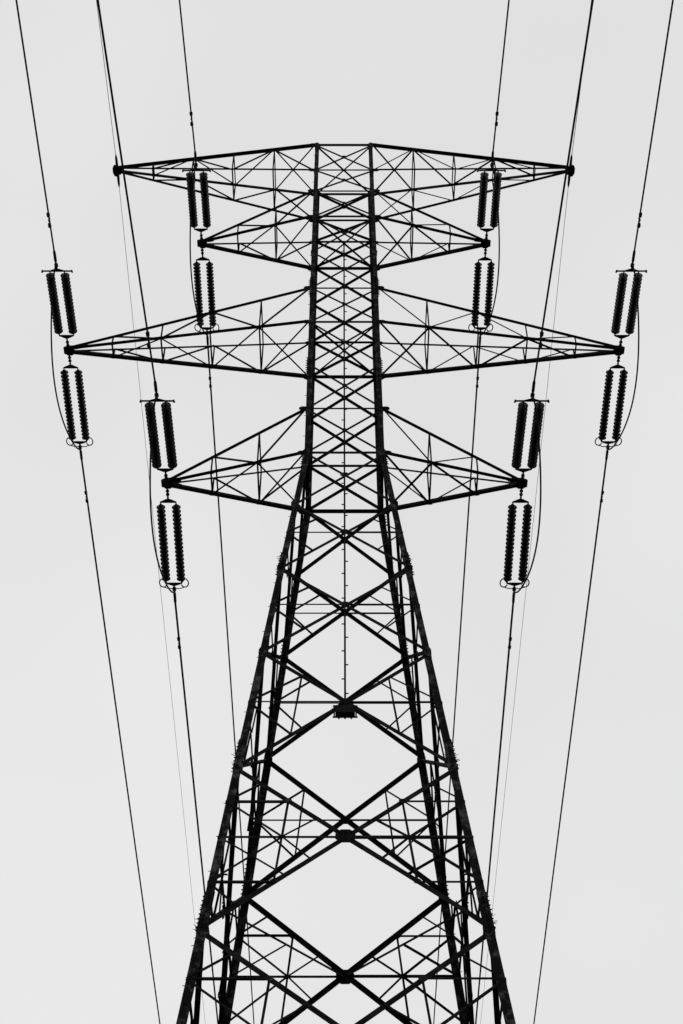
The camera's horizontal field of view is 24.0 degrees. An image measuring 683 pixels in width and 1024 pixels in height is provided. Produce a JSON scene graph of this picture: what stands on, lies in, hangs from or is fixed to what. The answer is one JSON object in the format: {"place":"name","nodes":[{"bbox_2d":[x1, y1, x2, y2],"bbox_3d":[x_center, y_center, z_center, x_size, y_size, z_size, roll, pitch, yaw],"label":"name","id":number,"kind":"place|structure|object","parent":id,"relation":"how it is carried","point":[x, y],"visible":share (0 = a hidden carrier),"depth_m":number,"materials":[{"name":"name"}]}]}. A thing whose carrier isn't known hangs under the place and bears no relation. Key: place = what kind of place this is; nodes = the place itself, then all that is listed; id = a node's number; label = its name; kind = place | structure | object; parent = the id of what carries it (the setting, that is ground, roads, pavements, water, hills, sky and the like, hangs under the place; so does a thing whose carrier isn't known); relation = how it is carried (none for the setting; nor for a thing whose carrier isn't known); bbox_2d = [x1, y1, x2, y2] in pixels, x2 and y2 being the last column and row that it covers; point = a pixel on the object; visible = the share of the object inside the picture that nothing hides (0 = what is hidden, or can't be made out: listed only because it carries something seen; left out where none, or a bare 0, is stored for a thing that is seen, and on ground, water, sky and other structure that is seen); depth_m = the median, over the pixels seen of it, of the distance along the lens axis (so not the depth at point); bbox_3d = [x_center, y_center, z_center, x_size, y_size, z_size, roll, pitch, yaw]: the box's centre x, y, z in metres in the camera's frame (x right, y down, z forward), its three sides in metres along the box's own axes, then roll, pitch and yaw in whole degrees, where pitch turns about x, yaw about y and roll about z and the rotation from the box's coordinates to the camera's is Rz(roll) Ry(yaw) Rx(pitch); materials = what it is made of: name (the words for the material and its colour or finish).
{"place":"outdoors","nodes":[
{"label":"outdoors","id":0,"kind":"place"},
{"bbox_2d":[0,0,682,1023],"label":"sky","id":1,"kind":"structure","parent":0,"point":[263,74],"materials":[{"name":"white"}]},
{"bbox_3d":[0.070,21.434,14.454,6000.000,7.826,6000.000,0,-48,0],"label":"ground","id":2,"kind":"structure","parent":0,"visible":0},
{"bbox_2d":[63,142,624,1023],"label":"transmission tower","id":3,"kind":"structure","parent":2,"relation":"on","point":[345,708],"depth_m":36.06,"materials":[{"name":"metal"}]},
{"bbox_2d":[41,251,76,348],"bbox_3d":[-7.290,-5.506,41.893,0.831,0.278,3.121,0,-48,0],"label":"insulator string","id":4,"kind":"object","parent":3,"relation":"attached to","point":[69,306],"visible":0.95,"depth_m":41.88,"materials":[{"name":"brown ceramic"}]},
{"bbox_2d":[15,0,160,1023],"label":"power line","id":5,"kind":"object","parent":4,"relation":"attached to","point":[50,226],"visible":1,"depth_m":46.05,"materials":[{"name":"metal"}]},
{"bbox_2d":[60,354,92,460],"bbox_3d":[-7.290,-2.837,44.150,0.761,0.406,3.472,0,-48,0],"label":"insulator string","id":6,"kind":"object","parent":3,"relation":"attached to","point":[67,398],"visible":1,"depth_m":44.03,"materials":[{"name":"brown ceramic"}]},
{"bbox_2d":[96,0,204,1016],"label":"earth wire","id":7,"kind":"object","parent":3,"relation":"attached to","point":[117,166],"visible":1,"depth_m":52.73,"materials":[{"name":"metal"}]},
{"bbox_2d":[139,381,176,481],"bbox_3d":[-4.230,-1.869,37.721,0.830,0.422,3.302,0,-48,0],"label":"insulator string","id":8,"kind":"object","parent":3,"relation":"attached to","point":[168,428],"visible":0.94,"depth_m":37.66,"materials":[{"name":"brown ceramic"}]},
{"bbox_2d":[97,0,217,1023],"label":"power line","id":9,"kind":"object","parent":8,"relation":"hanging from","point":[147,332],"visible":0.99,"depth_m":37.00,"materials":[{"name":"metal"}]},
{"bbox_2d":[156,488,188,603],"bbox_3d":[-4.230,0.869,40.031,0.761,0.590,3.472,0,-48,0],"label":"insulator string","id":10,"kind":"object","parent":3,"relation":"attached to","point":[163,538],"visible":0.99,"depth_m":39.92,"materials":[{"name":"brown ceramic"}]},
{"bbox_2d":[182,151,210,241],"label":"insulator string","id":11,"kind":"object","parent":3,"relation":"attached to","point":[205,202],"visible":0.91,"depth_m":45.78,"materials":[{"name":"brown ceramic"}]},
{"bbox_2d":[193,247,218,344],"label":"insulator string","id":12,"kind":"object","parent":3,"relation":"attached to","point":[210,285],"visible":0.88,"depth_m":47.84,"materials":[{"name":"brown ceramic"}]},
{"bbox_2d":[179,0,254,1023],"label":"power line","id":13,"kind":"object","parent":12,"relation":"attached to","point":[191,125],"visible":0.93,"depth_m":51.32,"materials":[{"name":"metal"}]},
{"bbox_2d":[468,247,494,345],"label":"insulator string","id":14,"kind":"object","parent":3,"relation":"attached to","point":[477,288],"visible":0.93,"depth_m":47.85,"materials":[{"name":"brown ceramic"}]},
{"bbox_2d":[477,151,505,241],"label":"insulator string","id":15,"kind":"object","parent":3,"relation":"attached to","point":[483,190],"visible":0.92,"depth_m":45.79,"materials":[{"name":"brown ceramic"}]},
{"bbox_2d":[433,0,509,1023],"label":"power line","id":16,"kind":"object","parent":15,"relation":"hanging from","point":[496,125],"visible":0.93,"depth_m":51.27,"materials":[{"name":"metal"}]},
{"bbox_2d":[500,488,531,603],"bbox_3d":[4.370,0.869,40.031,0.761,0.590,3.472,0,-48,0],"label":"insulator string","id":17,"kind":"object","parent":3,"relation":"attached to","point":[510,539],"visible":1,"depth_m":39.93,"materials":[{"name":"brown ceramic"}]},
{"bbox_2d":[511,381,549,481],"bbox_3d":[4.370,-1.869,37.721,0.830,0.422,3.302,0,-48,0],"label":"insulator string","id":18,"kind":"object","parent":3,"relation":"attached to","point":[520,428],"visible":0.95,"depth_m":37.67,"materials":[{"name":"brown ceramic"}]},
{"bbox_2d":[475,0,593,1023],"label":"power line","id":19,"kind":"object","parent":18,"relation":"attached to","point":[558,223],"visible":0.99,"depth_m":36.96,"materials":[{"name":"metal"}]},
{"bbox_2d":[480,0,591,1023],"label":"earth wire","id":20,"kind":"object","parent":3,"relation":"attached to","point":[570,175],"visible":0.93,"depth_m":55.52,"materials":[{"name":"metal"}]},
{"bbox_2d":[595,355,627,460],"bbox_3d":[7.430,-2.837,44.150,0.761,0.406,3.472,0,-48,0],"label":"insulator string","id":21,"kind":"object","parent":3,"relation":"attached to","point":[608,383],"visible":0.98,"depth_m":44.04,"materials":[{"name":"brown ceramic"}]},
{"bbox_2d":[611,250,646,348],"bbox_3d":[7.430,-5.506,41.893,0.831,0.278,3.121,0,-48,0],"label":"insulator string","id":22,"kind":"object","parent":3,"relation":"attached to","point":[618,307],"visible":0.97,"depth_m":41.88,"materials":[{"name":"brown ceramic"}]},
{"bbox_2d":[533,0,673,1023],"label":"power line","id":23,"kind":"object","parent":22,"relation":"attached to","point":[638,227],"visible":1,"depth_m":45.98,"materials":[{"name":"metal"}]}
]}

